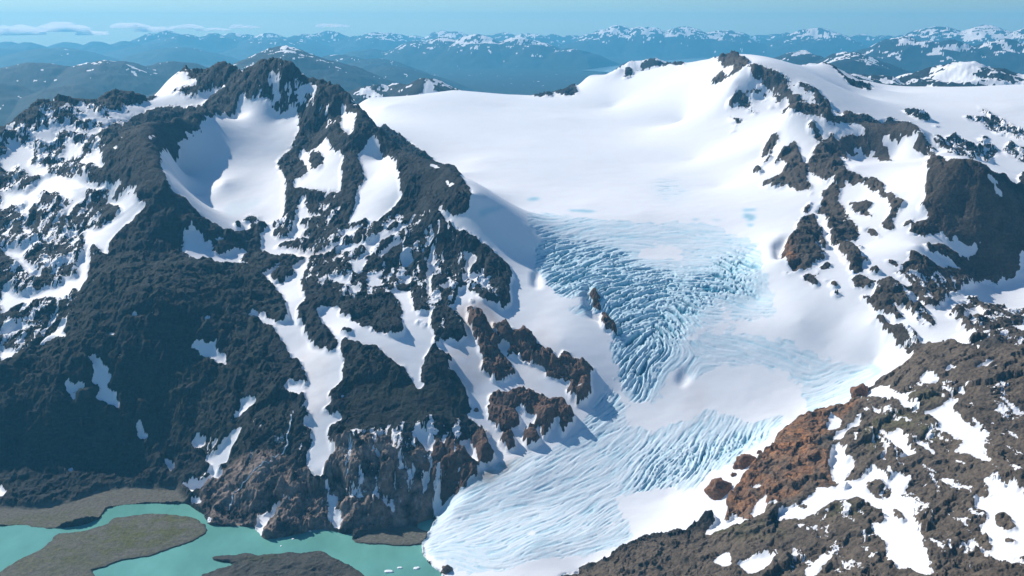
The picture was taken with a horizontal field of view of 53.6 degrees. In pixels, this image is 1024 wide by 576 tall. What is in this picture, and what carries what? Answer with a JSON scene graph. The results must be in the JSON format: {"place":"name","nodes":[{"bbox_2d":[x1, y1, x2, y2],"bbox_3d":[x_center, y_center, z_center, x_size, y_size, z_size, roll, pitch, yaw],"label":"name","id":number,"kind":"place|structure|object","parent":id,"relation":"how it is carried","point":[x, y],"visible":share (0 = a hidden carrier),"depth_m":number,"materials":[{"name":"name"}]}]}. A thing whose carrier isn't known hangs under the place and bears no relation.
{"place":"outdoors","nodes":[
{"label":"outdoors","id":0,"kind":"place"},
{"bbox_2d":[0,482,187,527],"bbox_3d":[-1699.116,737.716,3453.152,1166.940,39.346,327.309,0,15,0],"label":"shore","id":1,"kind":"structure","parent":0,"point":[53,514],"depth_m":3479.78,"materials":[{"name":"grey gravel"}]},
{"bbox_2d":[0,513,206,575],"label":"island","id":2,"kind":"structure","parent":0,"point":[112,541],"depth_m":3208.37,"materials":[{"name":"grey gravel"}]},
{"bbox_2d":[0,503,440,575],"bbox_3d":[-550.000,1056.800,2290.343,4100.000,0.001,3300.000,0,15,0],"label":"lake","id":3,"kind":"structure","parent":0,"point":[193,558],"depth_m":3194.63,"materials":[{"name":"liquid"}]},
{"bbox_2d":[0,499,442,575],"bbox_3d":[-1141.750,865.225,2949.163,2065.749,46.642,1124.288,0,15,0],"label":"lake bed","id":4,"kind":"object","parent":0,"point":[77,522],"visible":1,"depth_m":3327.12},
{"bbox_2d":[440,565,451,573],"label":"boulder","id":5,"kind":"object","parent":4,"relation":"on","point":[446,569],"visible":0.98,"depth_m":3031.60,"materials":[{"name":"grey stone"}]},
{"bbox_2d":[229,411,293,509],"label":"stream","id":6,"kind":"structure","parent":0,"point":[265,461],"depth_m":3486.58,"materials":[{"name":"white liquid"}]},
{"bbox_2d":[202,551,363,575],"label":"island","id":7,"kind":"structure","parent":0,"point":[317,563],"depth_m":3068.33,"materials":[{"name":"grey stone"}]},
{"bbox_2d":[207,45,370,87],"bbox_3d":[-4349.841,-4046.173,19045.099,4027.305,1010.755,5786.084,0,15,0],"label":"mountain","id":8,"kind":"structure","parent":0,"point":[309,65],"depth_m":17948.26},
{"bbox_2d":[0,56,595,539],"bbox_3d":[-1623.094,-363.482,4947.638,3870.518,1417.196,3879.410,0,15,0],"label":"mountain","id":9,"kind":"structure","parent":0,"point":[214,276],"depth_m":4063.48,"materials":[{"name":"black stone"}]},
{"bbox_2d":[353,524,427,545],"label":"gravel bank","id":10,"kind":"structure","parent":0,"point":[397,536],"depth_m":3260.77,"materials":[{"name":"grey gravel"}]},
{"bbox_2d":[343,34,621,70],"bbox_3d":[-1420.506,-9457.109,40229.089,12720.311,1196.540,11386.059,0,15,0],"label":"mountain","id":11,"kind":"structure","parent":0,"point":[477,52],"depth_m":38633.60,"materials":[{"name":"blue stone"}]},
{"bbox_2d":[0,25,1023,125],"bbox_3d":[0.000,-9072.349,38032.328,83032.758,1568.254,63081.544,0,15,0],"label":"terrain","id":12,"kind":"structure","parent":0,"point":[149,64],"depth_m":38418.05,"materials":[{"name":"blue stone"}]},
{"bbox_2d":[0,0,1023,46],"label":"sky","id":13,"kind":"structure","parent":0,"point":[46,23],"materials":[{"name":"blue"}]},
{"bbox_2d":[55,54,1023,575],"bbox_3d":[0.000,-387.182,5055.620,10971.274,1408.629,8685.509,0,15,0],"label":"snow field","id":14,"kind":"structure","parent":0,"point":[663,144],"depth_m":5998.99,"materials":[{"name":"white snow"}]},
{"bbox_2d":[583,58,706,71],"bbox_3d":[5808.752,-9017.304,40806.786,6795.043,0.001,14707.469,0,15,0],"label":"water","id":15,"kind":"structure","parent":0,"point":[608,69],"depth_m":38036.16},
{"bbox_2d":[422,212,877,575],"bbox_3d":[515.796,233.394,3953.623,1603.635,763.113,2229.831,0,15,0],"label":"glacier","id":16,"kind":"object","parent":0,"point":[657,425],"visible":0.98,"depth_m":3596.83,"materials":[{"name":"white ice"}]},
{"bbox_2d":[704,477,731,499],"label":"boulder","id":17,"kind":"object","parent":16,"relation":"on","point":[720,488],"visible":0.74,"depth_m":3161.79,"materials":[{"name":"brown stone"}]},
{"bbox_2d":[733,454,755,469],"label":"boulder","id":18,"kind":"object","parent":16,"relation":"on","point":[742,461],"visible":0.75,"depth_m":3247.18,"materials":[{"name":"brown stone"}]},
{"bbox_2d":[850,383,868,397],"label":"boulder","id":19,"kind":"object","parent":16,"relation":"on","point":[861,389],"visible":0.66,"depth_m":3427.47,"materials":[{"name":"brown stone"}]},
{"bbox_2d":[584,25,763,55],"bbox_3d":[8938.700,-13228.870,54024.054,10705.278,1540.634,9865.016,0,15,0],"label":"mountain","id":20,"kind":"structure","parent":0,"point":[616,38],"depth_m":51280.21,"materials":[{"name":"blue stone"}]},
{"bbox_2d":[710,50,828,131],"bbox_3d":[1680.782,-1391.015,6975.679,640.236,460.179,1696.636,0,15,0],"label":"mountain","id":21,"kind":"structure","parent":0,"point":[750,94],"depth_m":6615.85,"materials":[{"name":"white snow"}]},
{"bbox_2d":[564,339,1023,575],"bbox_3d":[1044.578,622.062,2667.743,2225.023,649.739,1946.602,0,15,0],"label":"hill","id":22,"kind":"structure","parent":0,"point":[913,465],"depth_m":2854.97,"materials":[{"name":"brown stone"}]},
{"bbox_2d":[795,62,874,96],"bbox_3d":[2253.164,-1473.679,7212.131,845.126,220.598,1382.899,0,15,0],"label":"mountain","id":23,"kind":"structure","parent":0,"point":[828,76],"depth_m":7312.35,"materials":[{"name":"white snow"}]},
{"bbox_2d":[737,101,1023,353],"bbox_3d":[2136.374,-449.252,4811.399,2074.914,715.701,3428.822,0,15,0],"label":"mountain","id":24,"kind":"structure","parent":0,"point":[902,237],"depth_m":4285.60,"materials":[{"name":"white snow"}]},
{"bbox_2d":[853,36,1023,74],"bbox_3d":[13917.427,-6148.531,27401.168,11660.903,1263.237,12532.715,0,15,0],"label":"mountain","id":25,"kind":"structure","parent":0,"point":[910,54],"depth_m":27630.77,"materials":[{"name":"blue stone"}]},
{"bbox_2d":[892,61,1023,86],"bbox_3d":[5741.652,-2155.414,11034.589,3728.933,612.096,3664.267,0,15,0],"label":"mountain","id":26,"kind":"structure","parent":0,"point":[963,74],"depth_m":10669.25,"materials":[{"name":"white snow"}]}
]}

